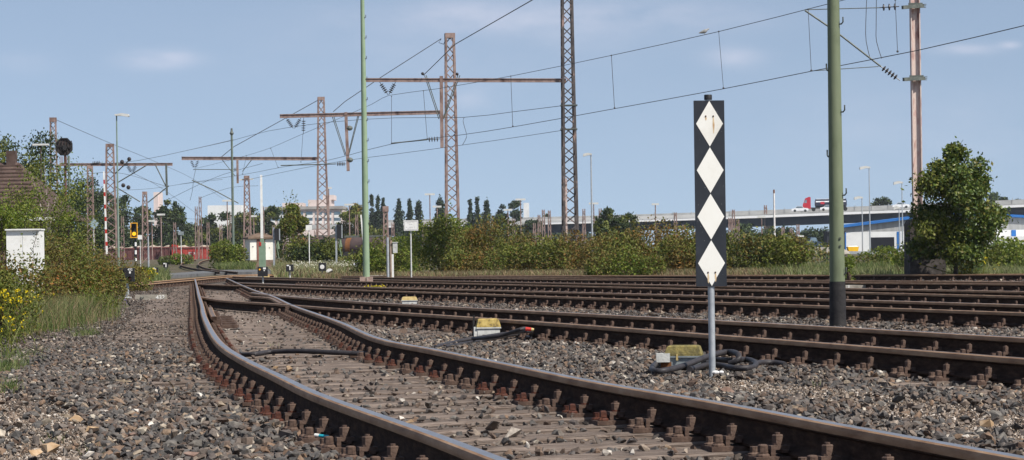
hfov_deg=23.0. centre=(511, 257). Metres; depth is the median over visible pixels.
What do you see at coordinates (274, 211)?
tree
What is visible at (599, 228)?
tree
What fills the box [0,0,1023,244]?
sky
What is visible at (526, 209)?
white tower
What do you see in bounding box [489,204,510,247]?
tree
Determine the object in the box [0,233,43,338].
shrub
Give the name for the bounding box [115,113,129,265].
yard lamp
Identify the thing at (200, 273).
level crossing road
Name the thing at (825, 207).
car
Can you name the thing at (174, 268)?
ground
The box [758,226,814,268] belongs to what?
shrub
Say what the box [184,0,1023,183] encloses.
catenary line
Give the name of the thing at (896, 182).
yard lamp
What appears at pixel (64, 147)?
octagonal signal
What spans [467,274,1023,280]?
railway track
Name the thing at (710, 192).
diamond marker
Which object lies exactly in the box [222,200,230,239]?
yard lamp
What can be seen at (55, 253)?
shrub
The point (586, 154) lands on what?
yard lamp
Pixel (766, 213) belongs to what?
lattice mast
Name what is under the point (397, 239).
shrub
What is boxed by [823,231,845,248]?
dark shed
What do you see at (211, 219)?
tree
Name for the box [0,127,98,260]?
tree
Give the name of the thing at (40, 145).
yard lamp
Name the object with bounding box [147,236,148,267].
grey pole
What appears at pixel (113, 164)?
lattice mast
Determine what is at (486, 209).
poplar
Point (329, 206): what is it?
yard lamp
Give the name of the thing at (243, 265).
bank grass
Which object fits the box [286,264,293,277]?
switch lantern
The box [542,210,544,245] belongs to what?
lattice mast
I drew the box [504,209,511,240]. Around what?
yard lamp
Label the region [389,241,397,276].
metal post
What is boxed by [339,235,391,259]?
tank wagon
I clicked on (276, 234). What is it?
light signal
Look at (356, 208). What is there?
tree
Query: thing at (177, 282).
railway track
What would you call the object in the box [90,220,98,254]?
sign board
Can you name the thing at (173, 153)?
overhead wire
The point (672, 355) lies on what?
trackside box
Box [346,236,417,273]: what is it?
shrub
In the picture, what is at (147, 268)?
shrub
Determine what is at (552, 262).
shrub
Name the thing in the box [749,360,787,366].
cable hose
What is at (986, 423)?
loose stone
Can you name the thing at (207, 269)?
railway track
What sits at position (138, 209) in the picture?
tree
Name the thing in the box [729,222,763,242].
tree
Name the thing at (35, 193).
tree
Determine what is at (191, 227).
tree
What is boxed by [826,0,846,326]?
catenary post
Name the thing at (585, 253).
shrub
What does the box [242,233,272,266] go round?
hut
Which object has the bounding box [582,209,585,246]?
lattice mast
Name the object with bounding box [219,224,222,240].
lattice mast
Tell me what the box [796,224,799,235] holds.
lattice mast
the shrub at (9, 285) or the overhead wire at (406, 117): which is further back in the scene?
the overhead wire at (406, 117)
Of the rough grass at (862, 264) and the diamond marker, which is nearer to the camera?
the diamond marker
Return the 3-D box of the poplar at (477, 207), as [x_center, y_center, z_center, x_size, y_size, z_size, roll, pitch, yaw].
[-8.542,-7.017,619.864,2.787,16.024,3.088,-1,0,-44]
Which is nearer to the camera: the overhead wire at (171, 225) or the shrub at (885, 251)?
the shrub at (885, 251)
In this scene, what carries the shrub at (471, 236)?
on the ground at (174, 268)
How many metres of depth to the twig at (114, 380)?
15.64 m
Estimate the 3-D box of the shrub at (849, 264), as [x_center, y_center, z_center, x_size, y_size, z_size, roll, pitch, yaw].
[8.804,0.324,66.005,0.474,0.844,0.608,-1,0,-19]
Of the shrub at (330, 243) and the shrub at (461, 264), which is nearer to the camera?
the shrub at (461, 264)
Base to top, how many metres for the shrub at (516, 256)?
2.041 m
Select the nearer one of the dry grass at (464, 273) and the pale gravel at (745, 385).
the pale gravel at (745, 385)
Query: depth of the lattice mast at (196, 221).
299.83 m
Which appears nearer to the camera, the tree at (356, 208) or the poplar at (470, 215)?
the tree at (356, 208)
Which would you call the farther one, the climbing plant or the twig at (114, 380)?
the climbing plant
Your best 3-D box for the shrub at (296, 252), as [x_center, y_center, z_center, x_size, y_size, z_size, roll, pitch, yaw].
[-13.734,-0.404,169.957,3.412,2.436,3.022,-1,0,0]
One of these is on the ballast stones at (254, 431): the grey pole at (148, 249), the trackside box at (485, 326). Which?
the trackside box at (485, 326)
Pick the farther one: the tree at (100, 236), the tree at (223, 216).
the tree at (223, 216)
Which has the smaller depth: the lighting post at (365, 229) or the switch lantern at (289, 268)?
the lighting post at (365, 229)
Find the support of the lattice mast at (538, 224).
on the ground at (174, 268)
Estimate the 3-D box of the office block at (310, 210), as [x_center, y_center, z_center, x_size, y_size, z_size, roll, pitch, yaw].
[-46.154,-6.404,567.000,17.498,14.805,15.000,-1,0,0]
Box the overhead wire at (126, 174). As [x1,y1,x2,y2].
[76,172,163,185]
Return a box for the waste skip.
[846,246,858,250]
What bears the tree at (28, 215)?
on the ground at (174, 268)
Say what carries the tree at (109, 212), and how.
on the ground at (174, 268)
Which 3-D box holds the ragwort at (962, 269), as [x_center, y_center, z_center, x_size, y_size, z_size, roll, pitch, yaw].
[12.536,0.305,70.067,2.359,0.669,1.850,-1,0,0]
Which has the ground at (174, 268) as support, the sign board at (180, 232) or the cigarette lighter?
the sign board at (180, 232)
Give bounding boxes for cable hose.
[240,349,372,356]
[433,330,532,347]
[444,334,531,347]
[471,327,525,339]
[649,349,741,373]
[687,357,758,371]
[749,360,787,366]
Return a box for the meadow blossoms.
[292,260,354,268]
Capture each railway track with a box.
[90,274,276,292]
[116,278,1023,459]
[180,259,237,273]
[197,282,1023,329]
[200,292,1023,395]
[229,276,1023,303]
[341,276,1023,290]
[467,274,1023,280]
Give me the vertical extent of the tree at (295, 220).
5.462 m
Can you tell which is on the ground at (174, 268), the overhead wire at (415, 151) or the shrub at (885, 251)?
the shrub at (885, 251)
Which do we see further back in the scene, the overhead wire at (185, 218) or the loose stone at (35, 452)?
the overhead wire at (185, 218)
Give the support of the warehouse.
on the ground at (174, 268)
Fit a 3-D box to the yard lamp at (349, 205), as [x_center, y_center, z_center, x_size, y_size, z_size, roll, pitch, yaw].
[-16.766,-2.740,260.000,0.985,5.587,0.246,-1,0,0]
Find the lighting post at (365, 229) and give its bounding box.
[360,0,372,280]
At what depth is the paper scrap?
16.86 m
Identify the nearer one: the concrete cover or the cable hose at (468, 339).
the cable hose at (468, 339)
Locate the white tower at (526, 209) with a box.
[523,203,528,216]
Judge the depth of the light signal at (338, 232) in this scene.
159.95 m
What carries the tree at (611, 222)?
on the ground at (174, 268)
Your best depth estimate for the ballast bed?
14.96 m
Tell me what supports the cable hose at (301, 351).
on the railway track at (717, 430)
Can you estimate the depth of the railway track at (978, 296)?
49.84 m
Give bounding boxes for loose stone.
[28,449,42,455]
[41,442,59,452]
[69,415,82,421]
[84,451,94,456]
[183,451,198,457]
[286,366,292,371]
[720,387,734,392]
[979,419,993,426]
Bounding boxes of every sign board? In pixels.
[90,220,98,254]
[138,235,141,266]
[178,231,183,262]
[306,225,311,262]
[404,220,417,276]
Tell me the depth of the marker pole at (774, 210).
149.96 m
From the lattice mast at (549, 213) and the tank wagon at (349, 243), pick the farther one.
the lattice mast at (549, 213)
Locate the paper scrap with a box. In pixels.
[712,370,723,373]
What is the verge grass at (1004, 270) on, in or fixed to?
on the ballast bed
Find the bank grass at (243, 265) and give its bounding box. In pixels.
[211,260,259,269]
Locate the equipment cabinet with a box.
[5,229,44,284]
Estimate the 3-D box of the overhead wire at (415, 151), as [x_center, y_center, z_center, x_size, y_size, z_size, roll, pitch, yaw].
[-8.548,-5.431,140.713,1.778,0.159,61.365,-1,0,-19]
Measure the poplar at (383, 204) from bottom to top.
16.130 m
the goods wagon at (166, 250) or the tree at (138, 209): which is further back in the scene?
the tree at (138, 209)
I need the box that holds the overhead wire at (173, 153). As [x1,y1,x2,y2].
[118,140,230,162]
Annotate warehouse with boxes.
[844,213,1023,250]
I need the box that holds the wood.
[392,231,757,249]
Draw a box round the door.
[257,239,264,259]
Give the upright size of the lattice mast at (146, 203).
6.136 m
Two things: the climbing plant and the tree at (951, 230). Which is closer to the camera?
the climbing plant
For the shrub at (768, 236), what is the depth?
99.92 m
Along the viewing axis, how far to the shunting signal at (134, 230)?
129.89 m
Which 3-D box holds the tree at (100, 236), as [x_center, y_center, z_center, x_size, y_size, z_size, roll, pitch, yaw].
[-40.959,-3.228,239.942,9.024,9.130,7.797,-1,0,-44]
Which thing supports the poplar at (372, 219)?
on the ground at (174, 268)
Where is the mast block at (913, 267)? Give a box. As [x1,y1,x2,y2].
[904,219,945,273]
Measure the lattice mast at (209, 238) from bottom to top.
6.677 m
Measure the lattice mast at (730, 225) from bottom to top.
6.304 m
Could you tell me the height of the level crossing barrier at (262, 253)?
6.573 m
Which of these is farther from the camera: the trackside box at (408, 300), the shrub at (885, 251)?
the shrub at (885, 251)
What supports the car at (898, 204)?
on the road viaduct
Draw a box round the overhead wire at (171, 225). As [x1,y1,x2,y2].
[122,225,251,226]
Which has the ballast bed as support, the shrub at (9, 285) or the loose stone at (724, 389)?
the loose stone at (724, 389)
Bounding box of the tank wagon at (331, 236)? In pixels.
[295,235,338,251]
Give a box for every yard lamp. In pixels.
[32,144,48,181]
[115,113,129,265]
[149,220,154,259]
[157,214,164,255]
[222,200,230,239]
[328,187,331,229]
[344,204,353,235]
[425,193,434,221]
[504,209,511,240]
[515,198,524,247]
[583,153,592,238]
[589,202,597,236]
[652,203,658,237]
[758,216,765,233]
[854,196,862,250]
[859,166,870,253]
[893,181,903,250]
[893,206,899,250]
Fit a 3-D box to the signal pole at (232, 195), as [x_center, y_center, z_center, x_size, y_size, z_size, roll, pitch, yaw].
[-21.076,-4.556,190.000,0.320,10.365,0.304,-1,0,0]
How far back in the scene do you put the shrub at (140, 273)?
71.71 m
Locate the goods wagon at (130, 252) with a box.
[98,246,134,259]
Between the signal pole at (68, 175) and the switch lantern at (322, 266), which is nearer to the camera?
the switch lantern at (322, 266)
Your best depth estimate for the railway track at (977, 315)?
36.20 m
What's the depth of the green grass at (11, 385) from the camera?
20.51 m
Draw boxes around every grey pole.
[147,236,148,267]
[386,237,388,276]
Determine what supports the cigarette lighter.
on the railway track at (717, 430)
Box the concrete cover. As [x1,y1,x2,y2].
[845,285,865,287]
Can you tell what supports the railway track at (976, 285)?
on the ballast bed
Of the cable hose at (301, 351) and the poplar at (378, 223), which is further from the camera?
the poplar at (378, 223)
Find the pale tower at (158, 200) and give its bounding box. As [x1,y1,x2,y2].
[153,192,162,232]
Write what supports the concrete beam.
on the ballast bed
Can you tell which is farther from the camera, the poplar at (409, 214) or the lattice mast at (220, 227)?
the poplar at (409, 214)
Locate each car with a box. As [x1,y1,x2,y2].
[792,206,807,211]
[798,237,821,246]
[820,205,828,210]
[892,202,909,207]
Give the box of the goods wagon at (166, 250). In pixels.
[137,245,171,259]
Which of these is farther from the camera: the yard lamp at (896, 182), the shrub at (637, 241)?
the yard lamp at (896, 182)
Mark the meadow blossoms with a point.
(321, 262)
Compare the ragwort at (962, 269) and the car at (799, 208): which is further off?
the car at (799, 208)
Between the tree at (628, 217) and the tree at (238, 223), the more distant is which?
the tree at (238, 223)
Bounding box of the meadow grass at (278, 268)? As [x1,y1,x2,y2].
[268,258,385,277]
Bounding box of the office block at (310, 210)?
[265,195,347,249]
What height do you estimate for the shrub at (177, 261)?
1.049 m
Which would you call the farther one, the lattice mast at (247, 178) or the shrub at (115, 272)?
the lattice mast at (247, 178)
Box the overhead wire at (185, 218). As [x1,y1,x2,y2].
[146,217,277,218]
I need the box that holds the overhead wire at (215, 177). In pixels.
[172,163,262,197]
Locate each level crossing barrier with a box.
[103,171,107,253]
[259,175,265,266]
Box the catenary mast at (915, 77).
[805,0,926,218]
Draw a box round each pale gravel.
[0,389,98,459]
[698,377,1023,439]
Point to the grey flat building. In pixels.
(320, 226)
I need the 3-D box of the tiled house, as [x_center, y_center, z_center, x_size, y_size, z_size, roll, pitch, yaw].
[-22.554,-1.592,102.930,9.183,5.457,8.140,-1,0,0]
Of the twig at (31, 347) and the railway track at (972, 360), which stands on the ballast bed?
the railway track at (972, 360)
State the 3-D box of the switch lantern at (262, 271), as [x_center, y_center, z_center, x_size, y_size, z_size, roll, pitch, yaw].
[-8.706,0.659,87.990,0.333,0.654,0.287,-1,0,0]
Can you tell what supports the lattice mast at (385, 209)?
on the ground at (174, 268)
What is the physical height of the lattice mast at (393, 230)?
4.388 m
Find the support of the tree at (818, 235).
on the ground at (174, 268)
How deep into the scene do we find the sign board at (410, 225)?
87.98 m
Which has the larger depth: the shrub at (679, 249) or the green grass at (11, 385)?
the shrub at (679, 249)
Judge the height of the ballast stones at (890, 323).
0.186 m
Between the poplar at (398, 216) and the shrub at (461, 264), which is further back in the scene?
the poplar at (398, 216)
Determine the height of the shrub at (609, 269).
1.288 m
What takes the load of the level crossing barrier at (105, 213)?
on the ground at (174, 268)
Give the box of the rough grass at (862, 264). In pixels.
[731,259,1023,274]
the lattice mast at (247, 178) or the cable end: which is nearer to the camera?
the cable end
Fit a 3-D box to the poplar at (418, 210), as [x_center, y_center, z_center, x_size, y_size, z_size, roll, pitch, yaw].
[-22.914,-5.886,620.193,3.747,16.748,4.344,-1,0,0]
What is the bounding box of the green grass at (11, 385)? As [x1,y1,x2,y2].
[0,322,104,393]
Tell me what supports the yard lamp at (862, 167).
on the ground at (174, 268)
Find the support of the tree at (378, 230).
on the ground at (174, 268)
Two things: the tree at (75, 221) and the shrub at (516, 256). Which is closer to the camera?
the tree at (75, 221)
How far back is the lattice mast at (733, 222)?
419.78 m
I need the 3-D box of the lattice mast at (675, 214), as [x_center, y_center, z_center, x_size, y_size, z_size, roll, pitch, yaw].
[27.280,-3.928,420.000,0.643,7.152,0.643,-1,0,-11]
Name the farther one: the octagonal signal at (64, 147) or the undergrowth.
the undergrowth
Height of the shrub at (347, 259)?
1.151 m
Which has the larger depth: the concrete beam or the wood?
the wood
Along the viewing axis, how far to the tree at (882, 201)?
698.83 m
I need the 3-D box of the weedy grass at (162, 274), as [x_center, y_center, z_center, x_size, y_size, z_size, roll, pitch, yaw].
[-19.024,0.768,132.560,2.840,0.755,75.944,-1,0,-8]
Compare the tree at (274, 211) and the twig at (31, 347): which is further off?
the tree at (274, 211)
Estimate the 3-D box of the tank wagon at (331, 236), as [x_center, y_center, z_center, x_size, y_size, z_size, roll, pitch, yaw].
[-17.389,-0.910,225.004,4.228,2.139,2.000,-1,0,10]
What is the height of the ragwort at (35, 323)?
0.515 m
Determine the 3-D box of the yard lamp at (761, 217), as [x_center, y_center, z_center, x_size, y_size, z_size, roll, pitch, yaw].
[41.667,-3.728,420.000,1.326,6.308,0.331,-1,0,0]
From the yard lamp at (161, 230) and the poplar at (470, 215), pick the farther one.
the poplar at (470, 215)
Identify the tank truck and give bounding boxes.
[803,197,846,210]
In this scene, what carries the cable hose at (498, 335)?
on the cable hose at (477, 341)
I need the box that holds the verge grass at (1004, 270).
[785,264,1023,274]
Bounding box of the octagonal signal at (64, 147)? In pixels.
[55,138,72,200]
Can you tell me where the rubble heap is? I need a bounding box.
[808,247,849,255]
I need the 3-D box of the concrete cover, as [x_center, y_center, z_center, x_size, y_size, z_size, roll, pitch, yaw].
[7.395,0.655,53.976,0.596,0.130,0.508,-1,0,0]
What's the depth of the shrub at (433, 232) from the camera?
117.77 m
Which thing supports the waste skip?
on the ground at (174, 268)
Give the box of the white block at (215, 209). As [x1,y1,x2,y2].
[208,205,247,228]
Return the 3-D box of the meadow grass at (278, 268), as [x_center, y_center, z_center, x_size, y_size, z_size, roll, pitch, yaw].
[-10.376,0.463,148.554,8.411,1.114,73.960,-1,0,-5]
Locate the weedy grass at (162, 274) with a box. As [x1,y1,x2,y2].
[137,266,172,280]
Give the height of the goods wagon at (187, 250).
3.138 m
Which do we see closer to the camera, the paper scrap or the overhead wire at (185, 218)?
the paper scrap
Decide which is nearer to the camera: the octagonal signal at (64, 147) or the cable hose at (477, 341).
the cable hose at (477, 341)
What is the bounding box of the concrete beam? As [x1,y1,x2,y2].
[135,294,166,299]
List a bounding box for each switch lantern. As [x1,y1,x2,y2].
[258,267,267,282]
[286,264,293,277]
[319,263,325,272]
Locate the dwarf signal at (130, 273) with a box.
[119,268,134,297]
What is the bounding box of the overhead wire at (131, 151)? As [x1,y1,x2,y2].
[57,120,222,198]
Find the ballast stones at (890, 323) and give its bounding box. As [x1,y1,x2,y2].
[2,279,1023,343]
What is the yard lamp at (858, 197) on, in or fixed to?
on the ground at (174, 268)
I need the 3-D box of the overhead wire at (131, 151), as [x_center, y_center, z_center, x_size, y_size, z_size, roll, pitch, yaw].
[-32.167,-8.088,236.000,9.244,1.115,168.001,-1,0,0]
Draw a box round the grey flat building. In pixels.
[305,224,334,229]
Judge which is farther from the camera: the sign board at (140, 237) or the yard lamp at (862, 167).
the yard lamp at (862, 167)
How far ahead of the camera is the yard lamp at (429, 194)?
259.96 m
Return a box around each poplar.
[369,194,375,229]
[374,194,382,231]
[380,198,386,230]
[393,198,405,247]
[405,198,414,246]
[414,200,423,249]
[433,194,444,248]
[467,199,474,225]
[471,196,480,227]
[480,197,492,239]
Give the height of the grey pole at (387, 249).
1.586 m
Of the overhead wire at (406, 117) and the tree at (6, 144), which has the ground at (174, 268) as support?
the tree at (6, 144)
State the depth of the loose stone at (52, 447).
10.84 m
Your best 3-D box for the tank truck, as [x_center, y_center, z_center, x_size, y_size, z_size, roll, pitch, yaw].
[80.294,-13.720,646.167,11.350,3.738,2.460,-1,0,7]
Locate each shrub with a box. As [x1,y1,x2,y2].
[0,179,33,273]
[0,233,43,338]
[0,250,89,303]
[27,259,113,302]
[32,215,108,291]
[50,249,130,305]
[60,248,135,293]
[73,268,118,316]
[102,254,153,290]
[132,265,156,277]
[157,253,193,264]
[207,238,248,268]
[283,234,332,263]
[307,236,343,262]
[335,253,369,263]
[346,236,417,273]
[378,232,428,271]
[405,199,488,272]
[438,245,502,272]
[442,214,536,269]
[483,232,567,271]
[524,229,600,271]
[558,232,644,271]
[584,246,667,274]
[588,215,695,270]
[646,224,732,271]
[726,219,779,269]
[752,228,785,265]
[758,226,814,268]
[845,254,855,279]
[855,245,903,265]
[889,236,1023,268]
[975,237,1023,269]
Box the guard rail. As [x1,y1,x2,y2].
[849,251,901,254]
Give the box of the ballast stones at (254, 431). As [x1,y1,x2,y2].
[0,327,1023,459]
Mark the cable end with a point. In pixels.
(529, 329)
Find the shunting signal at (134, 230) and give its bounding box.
[130,223,137,265]
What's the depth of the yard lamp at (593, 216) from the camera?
299.95 m
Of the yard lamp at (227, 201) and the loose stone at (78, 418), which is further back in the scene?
the yard lamp at (227, 201)
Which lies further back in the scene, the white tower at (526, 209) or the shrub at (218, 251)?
the white tower at (526, 209)
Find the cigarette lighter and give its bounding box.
[314,433,329,437]
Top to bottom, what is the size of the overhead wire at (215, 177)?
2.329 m
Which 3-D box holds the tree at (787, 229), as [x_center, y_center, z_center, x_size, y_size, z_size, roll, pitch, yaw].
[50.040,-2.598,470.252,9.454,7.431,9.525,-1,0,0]
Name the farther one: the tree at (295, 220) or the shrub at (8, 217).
the tree at (295, 220)
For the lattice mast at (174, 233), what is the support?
on the ground at (174, 268)
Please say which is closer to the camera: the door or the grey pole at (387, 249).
the grey pole at (387, 249)
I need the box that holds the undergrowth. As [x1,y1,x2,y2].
[399,241,828,269]
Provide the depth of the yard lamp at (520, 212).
259.95 m
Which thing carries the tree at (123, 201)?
on the ground at (174, 268)
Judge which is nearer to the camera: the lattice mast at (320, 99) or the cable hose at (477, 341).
the cable hose at (477, 341)
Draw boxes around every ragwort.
[0,288,55,343]
[0,315,47,353]
[14,290,54,332]
[134,268,157,281]
[920,257,1002,274]
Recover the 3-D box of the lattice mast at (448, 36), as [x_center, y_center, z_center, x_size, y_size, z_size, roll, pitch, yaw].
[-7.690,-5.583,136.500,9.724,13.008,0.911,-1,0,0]
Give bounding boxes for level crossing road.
[171,269,270,277]
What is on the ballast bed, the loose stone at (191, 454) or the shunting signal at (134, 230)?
the loose stone at (191, 454)
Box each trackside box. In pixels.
[401,297,417,303]
[472,316,500,336]
[656,345,702,367]
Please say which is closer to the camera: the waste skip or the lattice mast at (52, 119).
the lattice mast at (52, 119)
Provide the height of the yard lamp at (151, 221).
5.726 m
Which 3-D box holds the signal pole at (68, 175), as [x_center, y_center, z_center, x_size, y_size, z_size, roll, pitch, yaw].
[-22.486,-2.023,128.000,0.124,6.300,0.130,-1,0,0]
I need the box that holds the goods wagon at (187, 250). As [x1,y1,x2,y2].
[172,245,212,258]
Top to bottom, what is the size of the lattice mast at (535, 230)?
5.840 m
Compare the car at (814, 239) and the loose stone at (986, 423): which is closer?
the loose stone at (986, 423)
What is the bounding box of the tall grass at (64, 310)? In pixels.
[9,290,138,336]
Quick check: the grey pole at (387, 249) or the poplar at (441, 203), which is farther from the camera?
the poplar at (441, 203)
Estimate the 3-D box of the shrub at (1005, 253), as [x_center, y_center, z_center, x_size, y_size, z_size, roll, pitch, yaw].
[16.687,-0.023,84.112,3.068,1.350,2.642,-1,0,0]
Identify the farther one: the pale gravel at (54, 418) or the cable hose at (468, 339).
the cable hose at (468, 339)
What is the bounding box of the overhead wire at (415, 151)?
[249,130,560,179]
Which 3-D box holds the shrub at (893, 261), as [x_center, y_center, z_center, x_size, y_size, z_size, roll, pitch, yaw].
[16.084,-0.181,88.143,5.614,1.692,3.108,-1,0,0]
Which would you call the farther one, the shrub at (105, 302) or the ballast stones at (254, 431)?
the shrub at (105, 302)
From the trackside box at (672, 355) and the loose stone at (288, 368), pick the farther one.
the loose stone at (288, 368)
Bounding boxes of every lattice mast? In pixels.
[49,117,57,188]
[59,144,172,263]
[87,166,94,254]
[121,216,124,259]
[142,192,149,262]
[173,222,176,258]
[182,97,329,242]
[195,206,198,258]
[199,197,202,258]
[207,223,209,257]
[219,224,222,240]
[240,176,252,256]
[280,33,459,227]
[355,214,358,235]
[366,0,578,255]
[382,206,388,266]
[391,222,394,239]
[533,223,535,240]
[537,215,540,243]
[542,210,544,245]
[548,210,551,239]
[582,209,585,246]
[674,212,676,236]
[728,218,731,243]
[732,210,735,241]
[764,205,767,232]
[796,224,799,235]
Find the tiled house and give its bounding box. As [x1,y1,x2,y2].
[0,151,88,278]
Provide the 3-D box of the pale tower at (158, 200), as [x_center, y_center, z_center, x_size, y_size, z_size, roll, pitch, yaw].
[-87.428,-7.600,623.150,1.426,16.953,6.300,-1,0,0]
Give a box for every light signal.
[273,228,279,264]
[335,224,342,262]
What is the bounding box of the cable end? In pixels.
[525,327,533,330]
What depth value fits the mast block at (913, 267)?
71.45 m
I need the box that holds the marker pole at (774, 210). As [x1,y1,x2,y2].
[773,190,775,235]
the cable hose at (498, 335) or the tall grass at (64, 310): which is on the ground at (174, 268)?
the tall grass at (64, 310)
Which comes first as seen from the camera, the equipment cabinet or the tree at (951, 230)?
the equipment cabinet
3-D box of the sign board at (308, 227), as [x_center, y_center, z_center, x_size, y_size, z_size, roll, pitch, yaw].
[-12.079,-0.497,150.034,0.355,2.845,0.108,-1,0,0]
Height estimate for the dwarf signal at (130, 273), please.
0.702 m
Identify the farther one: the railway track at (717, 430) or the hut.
the hut
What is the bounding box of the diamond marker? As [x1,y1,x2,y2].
[693,94,726,379]
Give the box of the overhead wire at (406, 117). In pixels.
[191,106,557,149]
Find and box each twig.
[3,338,51,354]
[99,379,131,381]
[162,378,175,391]
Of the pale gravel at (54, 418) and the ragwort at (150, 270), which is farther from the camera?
the ragwort at (150, 270)
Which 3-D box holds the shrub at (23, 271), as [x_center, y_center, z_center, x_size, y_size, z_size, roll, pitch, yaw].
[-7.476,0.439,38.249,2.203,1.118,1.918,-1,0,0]
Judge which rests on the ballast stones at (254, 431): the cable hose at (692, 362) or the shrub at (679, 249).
the cable hose at (692, 362)
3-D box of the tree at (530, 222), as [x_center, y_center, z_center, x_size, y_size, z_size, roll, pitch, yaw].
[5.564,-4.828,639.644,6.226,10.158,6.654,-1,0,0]
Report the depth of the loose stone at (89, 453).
10.54 m
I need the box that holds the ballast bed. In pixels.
[0,281,1021,459]
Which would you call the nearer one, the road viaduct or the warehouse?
the warehouse
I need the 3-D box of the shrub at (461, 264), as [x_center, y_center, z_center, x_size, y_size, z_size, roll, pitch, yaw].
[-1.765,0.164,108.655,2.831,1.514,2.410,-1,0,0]
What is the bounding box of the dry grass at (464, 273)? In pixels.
[310,266,990,278]
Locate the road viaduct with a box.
[258,198,1023,243]
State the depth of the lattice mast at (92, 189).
229.74 m
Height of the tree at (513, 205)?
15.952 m
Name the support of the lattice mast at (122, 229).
on the ground at (174, 268)
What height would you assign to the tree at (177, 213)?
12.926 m
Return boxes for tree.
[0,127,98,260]
[0,131,25,162]
[0,152,101,258]
[0,196,61,262]
[44,186,102,269]
[56,176,129,260]
[94,190,125,246]
[102,194,149,247]
[133,205,156,244]
[149,198,197,246]
[176,222,197,242]
[190,212,224,246]
[208,211,242,245]
[231,206,275,244]
[254,205,286,257]
[276,189,309,261]
[331,202,381,238]
[356,225,386,236]
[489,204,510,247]
[500,200,529,240]
[524,219,545,241]
[541,213,553,243]
[593,218,609,245]
[594,206,625,240]
[615,211,642,244]
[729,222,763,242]
[757,225,795,237]
[794,226,828,242]
[870,196,891,205]
[900,136,1018,274]
[984,191,999,204]
[995,196,1007,200]
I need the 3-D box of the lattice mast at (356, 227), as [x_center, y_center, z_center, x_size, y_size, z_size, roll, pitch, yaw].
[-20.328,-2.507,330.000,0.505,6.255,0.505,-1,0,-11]
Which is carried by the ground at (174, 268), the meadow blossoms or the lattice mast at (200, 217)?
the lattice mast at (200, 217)
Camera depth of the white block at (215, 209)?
600.00 m
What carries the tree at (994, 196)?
on the ground at (174, 268)
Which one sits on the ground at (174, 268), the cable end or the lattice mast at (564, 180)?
the lattice mast at (564, 180)
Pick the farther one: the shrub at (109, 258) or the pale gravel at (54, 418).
the shrub at (109, 258)
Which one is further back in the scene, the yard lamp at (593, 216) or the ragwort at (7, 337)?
the yard lamp at (593, 216)
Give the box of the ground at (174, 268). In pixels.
[79,252,1023,311]
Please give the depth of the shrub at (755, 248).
98.08 m
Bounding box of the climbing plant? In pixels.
[30,230,44,292]
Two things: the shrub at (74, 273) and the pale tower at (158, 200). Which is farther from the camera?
the pale tower at (158, 200)
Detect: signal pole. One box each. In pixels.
[68,156,69,200]
[230,128,234,244]
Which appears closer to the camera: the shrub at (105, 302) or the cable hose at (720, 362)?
the cable hose at (720, 362)
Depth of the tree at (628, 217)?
309.04 m
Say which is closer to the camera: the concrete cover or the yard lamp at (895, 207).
the concrete cover
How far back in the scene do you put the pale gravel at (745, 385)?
13.72 m
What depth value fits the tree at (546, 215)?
759.25 m
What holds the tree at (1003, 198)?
on the ground at (174, 268)
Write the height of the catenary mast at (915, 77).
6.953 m

